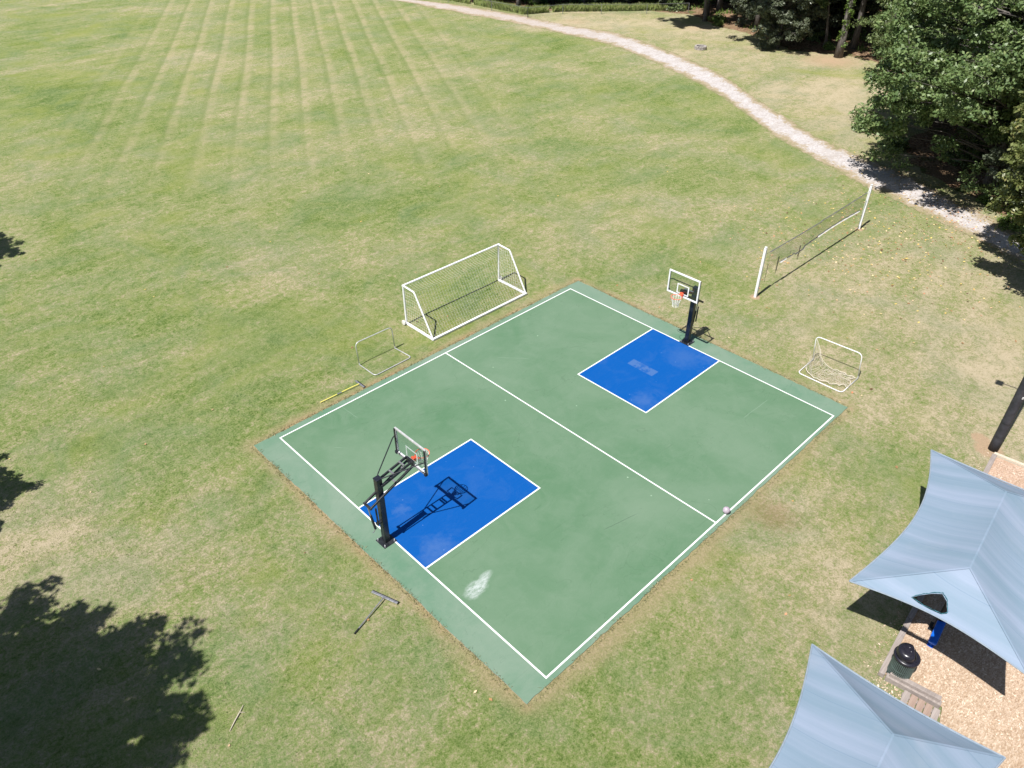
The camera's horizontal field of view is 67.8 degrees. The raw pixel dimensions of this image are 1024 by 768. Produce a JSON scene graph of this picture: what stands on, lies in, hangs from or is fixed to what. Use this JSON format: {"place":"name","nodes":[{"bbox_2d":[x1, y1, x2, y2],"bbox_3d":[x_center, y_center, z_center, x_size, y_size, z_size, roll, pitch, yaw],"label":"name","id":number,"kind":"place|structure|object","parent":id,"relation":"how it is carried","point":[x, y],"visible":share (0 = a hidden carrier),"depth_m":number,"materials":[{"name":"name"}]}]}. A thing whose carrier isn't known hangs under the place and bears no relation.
{"place":"outdoors","nodes":[
{"label":"outdoors","id":0,"kind":"place"},
{"bbox_2d":[0,0,1023,767],"bbox_3d":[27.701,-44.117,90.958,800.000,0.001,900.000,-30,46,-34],"label":"lawn","id":1,"kind":"structure","parent":0,"point":[126,124],"depth_m":35.38,"materials":[{"name":"green plant"}]},
{"bbox_2d":[320,380,365,402],"bbox_3d":[-6.977,0.359,31.273,1.972,0.083,0.620,-30,46,-34],"label":"floor squeegee","id":2,"kind":"object","parent":1,"relation":"on","point":[360,383],"visible":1,"depth_m":31.56,"materials":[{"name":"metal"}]},
{"bbox_2d":[354,590,398,633],"bbox_3d":[-4.287,6.709,22.749,1.606,0.105,0.913,-30,46,-34],"label":"court squeegee","id":3,"kind":"object","parent":1,"relation":"on","point":[383,596],"visible":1,"depth_m":22.96,"materials":[{"name":"metal"}]},
{"bbox_2d":[355,328,409,374],"bbox_3d":[-5.519,-1.448,32.801,2.037,1.171,1.176,-30,46,-34],"label":"goal","id":4,"kind":"object","parent":1,"relation":"on","point":[394,347],"visible":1,"depth_m":32.80,"materials":[{"name":"white metal"}]},
{"bbox_2d":[401,243,526,340],"bbox_3d":[-2.157,-4.474,36.106,6.240,2.097,2.170,-30,46,-34],"label":"soccer goal","id":5,"kind":"object","parent":1,"relation":"on","point":[404,322],"visible":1,"depth_m":35.75,"materials":[{"name":"white metal"}]},
{"bbox_2d":[0,117,1023,767],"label":"turf blades","id":6,"kind":"object","parent":1,"relation":"on","point":[366,387],"visible":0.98,"depth_m":27.75,"materials":[{"name":"green plant"}]},
{"bbox_2d":[254,281,847,704],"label":"court slab","id":7,"kind":"structure","parent":1,"relation":"on","point":[598,461],"depth_m":27.99,"materials":[{"name":"concrete"}]},
{"bbox_2d":[363,427,429,548],"bbox_3d":[-3.583,3.376,24.264,2.500,3.616,1.570,-30,46,-34],"label":"basketball hoop","id":8,"kind":"object","parent":7,"relation":"on","point":[386,539],"visible":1,"depth_m":23.84,"materials":[{"name":"black painted steel"},{"name":"glass"},{"name":"orange paint"}]},
{"bbox_2d":[667,269,703,345],"bbox_3d":[7.356,-3.220,32.941,1.478,3.806,2.152,14,39,18],"label":"basketball hoop","id":9,"kind":"object","parent":7,"relation":"on","point":[693,298],"visible":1,"depth_m":32.58,"materials":[{"name":"metal"}]},
{"bbox_2d":[723,506,729,513],"bbox_3d":[7.280,4.282,25.849,0.253,0.253,0.253,-30,46,-34],"label":"ball","id":10,"kind":"object","parent":7,"relation":"on","point":[726,509],"visible":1,"depth_m":25.76,"materials":[{"name":"white plastic"}]},
{"bbox_2d":[694,44,706,49],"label":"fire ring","id":11,"kind":"object","parent":1,"relation":"on","point":[700,47],"visible":1,"depth_m":77.12,"materials":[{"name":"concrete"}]},
{"bbox_2d":[745,0,828,49],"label":"broadleaf tree","id":12,"kind":"object","parent":1,"relation":"on","point":[782,20],"visible":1,"depth_m":75.21,"materials":[{"name":"green plant"}]},
{"bbox_2d":[754,184,872,297],"bbox_3d":[15.981,-7.671,39.913,11.185,2.765,0.135,-30,46,-34],"label":"volleyball net","id":13,"kind":"object","parent":1,"relation":"on","point":[801,234],"visible":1,"depth_m":39.23,"materials":[{"name":"fabric"}]},
{"bbox_2d":[799,337,861,391],"bbox_3d":[13.349,-0.855,31.966,1.474,1.221,2.177,-30,46,-34],"label":"goal","id":14,"kind":"object","parent":1,"relation":"on","point":[833,379],"visible":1,"depth_m":32.20,"materials":[{"name":"white metal"}]},
{"bbox_2d":[833,0,855,57],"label":"tall tree","id":15,"kind":"object","parent":1,"relation":"on","point":[842,42],"visible":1,"depth_m":73.27,"materials":[{"name":"green plant"}]},
{"bbox_2d":[851,111,890,133],"bbox_3d":[26.859,-19.563,57.115,2.530,1.627,2.674,-9,38,-12],"label":"shrub","id":16,"kind":"object","parent":1,"relation":"on","point":[860,129],"visible":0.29,"depth_m":57.02,"materials":[{"name":"green plant"}]},
{"bbox_2d":[769,644,1005,767],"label":"shade canopy","id":17,"kind":"object","parent":1,"relation":"on","point":[844,716],"visible":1,"depth_m":16.45,"materials":[{"name":"blue fabric"}]},
{"bbox_2d":[900,690,940,720],"bbox_3d":[10.760,8.638,20.190,0.962,0.125,0.655,27,45,31],"label":"wooden step","id":18,"kind":"object","parent":1,"relation":"on","point":[920,705],"visible":0.54,"depth_m":20.22,"materials":[{"name":"brown wood"}]},
{"bbox_2d":[852,0,1009,133],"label":"broadleaf tree","id":19,"kind":"object","parent":1,"relation":"on","point":[877,37],"visible":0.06,"depth_m":51.38,"materials":[{"name":"green plant"}]},
{"bbox_2d":[863,452,1023,767],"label":"mulch bed","id":20,"kind":"object","parent":1,"relation":"on","point":[950,718],"visible":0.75,"depth_m":20.84,"materials":[{"name":"brown wood"}]},
{"bbox_2d":[886,643,920,678],"bbox_3d":[10.645,7.551,20.680,0.670,1.161,0.670,-30,46,-34],"label":"litter bin","id":21,"kind":"object","parent":20,"relation":"on","point":[905,661],"visible":0.99,"depth_m":20.43,"materials":[{"name":"green metal"}]},
{"bbox_2d":[849,449,1023,673],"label":"shade canopy","id":22,"kind":"object","parent":20,"relation":"on","point":[958,543],"visible":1,"depth_m":20.22,"materials":[{"name":"blue fabric"}]},
{"bbox_2d":[927,620,945,647],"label":"blue beam","id":23,"kind":"structure","parent":20,"relation":"on","point":[936,633],"depth_m":21.62,"materials":[{"name":"metal"}]},
{"bbox_2d":[877,452,1023,708],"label":"timber border","id":24,"kind":"object","parent":1,"relation":"on","point":[930,697],"visible":0.64,"depth_m":21.00,"materials":[{"name":"beige wood"}]},
{"bbox_2d":[983,91,1023,262],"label":"broadleaf tree","id":25,"kind":"object","parent":1,"relation":"on","point":[1010,192],"visible":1,"depth_m":35.98,"materials":[{"name":"green plant"}]},
{"bbox_2d":[988,377,1023,451],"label":"utility pole","id":26,"kind":"object","parent":1,"relation":"on","point":[1006,422],"visible":0.93,"depth_m":27.60,"materials":[{"name":"black metal"}]},
{"bbox_2d":[393,0,1023,265],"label":"path","id":27,"kind":"structure","parent":0,"point":[783,128],"depth_m":55.16,"materials":[{"name":"beige concrete"}]},
{"bbox_2d":[9,123,1020,746],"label":"fallen leaves","id":28,"kind":"object","parent":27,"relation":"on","point":[851,265],"visible":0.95,"depth_m":42.84,"materials":[{"name":"plant"}]},
{"bbox_2d":[471,0,1020,225],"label":"forest floor","id":29,"kind":"structure","parent":0,"point":[945,172],"depth_m":59.17,"materials":[{"name":"brown plant"}]},
{"bbox_2d":[527,0,547,5],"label":"shrub","id":30,"kind":"object","parent":29,"relation":"on","point":[540,3],"visible":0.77,"depth_m":95.08,"materials":[{"name":"green plant"}]},
{"bbox_2d":[532,0,553,4],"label":"broadleaf tree","id":31,"kind":"object","parent":29,"relation":"on","point":[550,1],"visible":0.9,"depth_m":95.12,"materials":[{"name":"green plant"}]},
{"bbox_2d":[448,0,689,17],"bbox_3d":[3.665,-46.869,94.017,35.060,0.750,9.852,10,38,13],"label":"hedge","id":32,"kind":"object","parent":29,"relation":"on","point":[523,10],"visible":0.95,"depth_m":92.36,"materials":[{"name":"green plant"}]},
{"bbox_2d":[613,0,632,3],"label":"broadleaf tree","id":33,"kind":"object","parent":29,"relation":"on","point":[629,1],"visible":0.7,"depth_m":94.86,"materials":[{"name":"green plant"}]},
{"bbox_2d":[666,0,686,11],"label":"shrub","id":34,"kind":"object","parent":29,"relation":"on","point":[674,7],"visible":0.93,"depth_m":92.17,"materials":[{"name":"green plant"}]},
{"bbox_2d":[511,0,888,56],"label":"wood undergrowth","id":35,"kind":"object","parent":29,"relation":"on","point":[751,26],"visible":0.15,"depth_m":90.79,"materials":[{"name":"green plant"}]},
{"bbox_2d":[684,0,722,10],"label":"broadleaf tree","id":36,"kind":"object","parent":29,"relation":"on","point":[719,5],"visible":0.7,"depth_m":92.49,"materials":[{"name":"brown plant"}]},
{"bbox_2d":[702,0,707,21],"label":"leaning tree","id":37,"kind":"object","parent":29,"relation":"on","point":[705,15],"visible":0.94,"depth_m":87.20,"materials":[{"name":"brown plant"}]},
{"bbox_2d":[702,0,711,15],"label":"tall tree","id":38,"kind":"object","parent":29,"relation":"on","point":[709,3],"visible":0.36,"depth_m":90.08,"materials":[{"name":"brown plant"}]},
{"bbox_2d":[707,13,725,21],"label":"shrub","id":39,"kind":"object","parent":29,"relation":"on","point":[714,18],"visible":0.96,"depth_m":87.39,"materials":[{"name":"green plant"}]},
{"bbox_2d":[712,20,723,25],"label":"shrub","id":40,"kind":"object","parent":29,"relation":"on","point":[720,23],"visible":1,"depth_m":85.81,"materials":[{"name":"green plant"}]},
{"bbox_2d":[753,1,760,28],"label":"tall tree","id":41,"kind":"object","parent":29,"relation":"on","point":[757,20],"visible":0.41,"depth_m":84.35,"materials":[{"name":"brown plant"}]},
{"bbox_2d":[729,0,795,25],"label":"broadleaf tree","id":42,"kind":"object","parent":29,"relation":"on","point":[741,8],"visible":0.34,"depth_m":84.94,"materials":[{"name":"green plant"}]},
{"bbox_2d":[805,28,830,41],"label":"shrub","id":43,"kind":"object","parent":29,"relation":"on","point":[816,35],"visible":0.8,"depth_m":80.06,"materials":[{"name":"green plant"}]},
{"bbox_2d":[778,0,859,39],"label":"broadleaf tree","id":44,"kind":"object","parent":29,"relation":"on","point":[818,24],"visible":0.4,"depth_m":79.92,"materials":[{"name":"green plant"}]},
{"bbox_2d":[815,0,829,46],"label":"leaning tree","id":45,"kind":"object","parent":29,"relation":"on","point":[823,3],"visible":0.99,"depth_m":75.80,"materials":[{"name":"brown plant"}]},
{"bbox_2d":[822,41,836,50],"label":"shrub","id":46,"kind":"object","parent":29,"relation":"on","point":[831,46],"visible":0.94,"depth_m":77.13,"materials":[{"name":"green plant"}]},
{"bbox_2d":[805,0,873,28],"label":"broadleaf tree","id":47,"kind":"object","parent":29,"relation":"on","point":[857,2],"visible":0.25,"depth_m":81.31,"materials":[{"name":"green plant"}]},
{"bbox_2d":[849,0,866,48],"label":"tall tree","id":48,"kind":"object","parent":29,"relation":"on","point":[855,39],"visible":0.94,"depth_m":76.46,"materials":[{"name":"brown plant"}]},
{"bbox_2d":[829,0,887,27],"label":"broadleaf tree","id":49,"kind":"object","parent":29,"relation":"on","point":[875,9],"visible":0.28,"depth_m":81.44,"materials":[{"name":"green plant"}]},
{"bbox_2d":[869,43,886,57],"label":"shrub","id":50,"kind":"object","parent":29,"relation":"on","point":[876,47],"visible":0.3,"depth_m":74.91,"materials":[{"name":"green plant"}]},
{"bbox_2d":[877,134,909,152],"bbox_3d":[27.161,-17.218,54.133,2.228,1.356,2.108,17,40,21],"label":"shrub","id":51,"kind":"object","parent":29,"relation":"on","point":[905,142],"visible":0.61,"depth_m":53.80,"materials":[{"name":"green plant"}]},
{"bbox_2d":[848,0,1023,195],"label":"broadleaf tree","id":52,"kind":"object","parent":29,"relation":"on","point":[995,69],"visible":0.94,"depth_m":42.98,"materials":[{"name":"green plant"}]},
{"bbox_2d":[927,12,973,130],"bbox_3d":[34.411,-24.898,54.288,13.439,13.446,13.405,7,37,9],"label":"broadleaf tree","id":53,"kind":"object","parent":29,"relation":"on","point":[960,39],"depth_m":54.95,"materials":[{"name":"green plant"}]},
{"bbox_2d":[944,143,991,169],"bbox_3d":[30.970,-15.532,51.636,2.740,1.763,2.896,-9,38,-11],"label":"shrub","id":54,"kind":"object","parent":29,"relation":"on","point":[967,156],"visible":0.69,"depth_m":51.35,"materials":[{"name":"green plant"}]},
{"bbox_2d":[924,4,1023,152],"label":"broadleaf tree","id":55,"kind":"object","parent":29,"relation":"on","point":[968,124],"visible":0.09,"depth_m":47.09,"materials":[{"name":"green plant"}]},
{"bbox_2d":[975,193,998,206],"bbox_3d":[29.154,-11.292,46.574,1.388,0.729,1.505,16,40,20],"label":"shrub","id":56,"kind":"object","parent":29,"relation":"on","point":[983,198],"visible":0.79,"depth_m":46.49,"materials":[{"name":"green plant"}]},
{"bbox_2d":[982,105,1023,203],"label":"broadleaf tree","id":57,"kind":"object","parent":29,"relation":"on","point":[991,158],"visible":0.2,"depth_m":44.87,"materials":[{"name":"green plant"}]},
{"bbox_2d":[986,103,1023,141],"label":"broadleaf tree","id":58,"kind":"object","parent":29,"relation":"on","point":[1022,116],"visible":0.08,"depth_m":45.62,"materials":[{"name":"green plant"}]},
{"bbox_2d":[994,213,1023,232],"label":"shrub","id":59,"kind":"object","parent":29,"relation":"on","point":[1005,221],"visible":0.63,"depth_m":43.66,"materials":[{"name":"green plant"}]}
]}

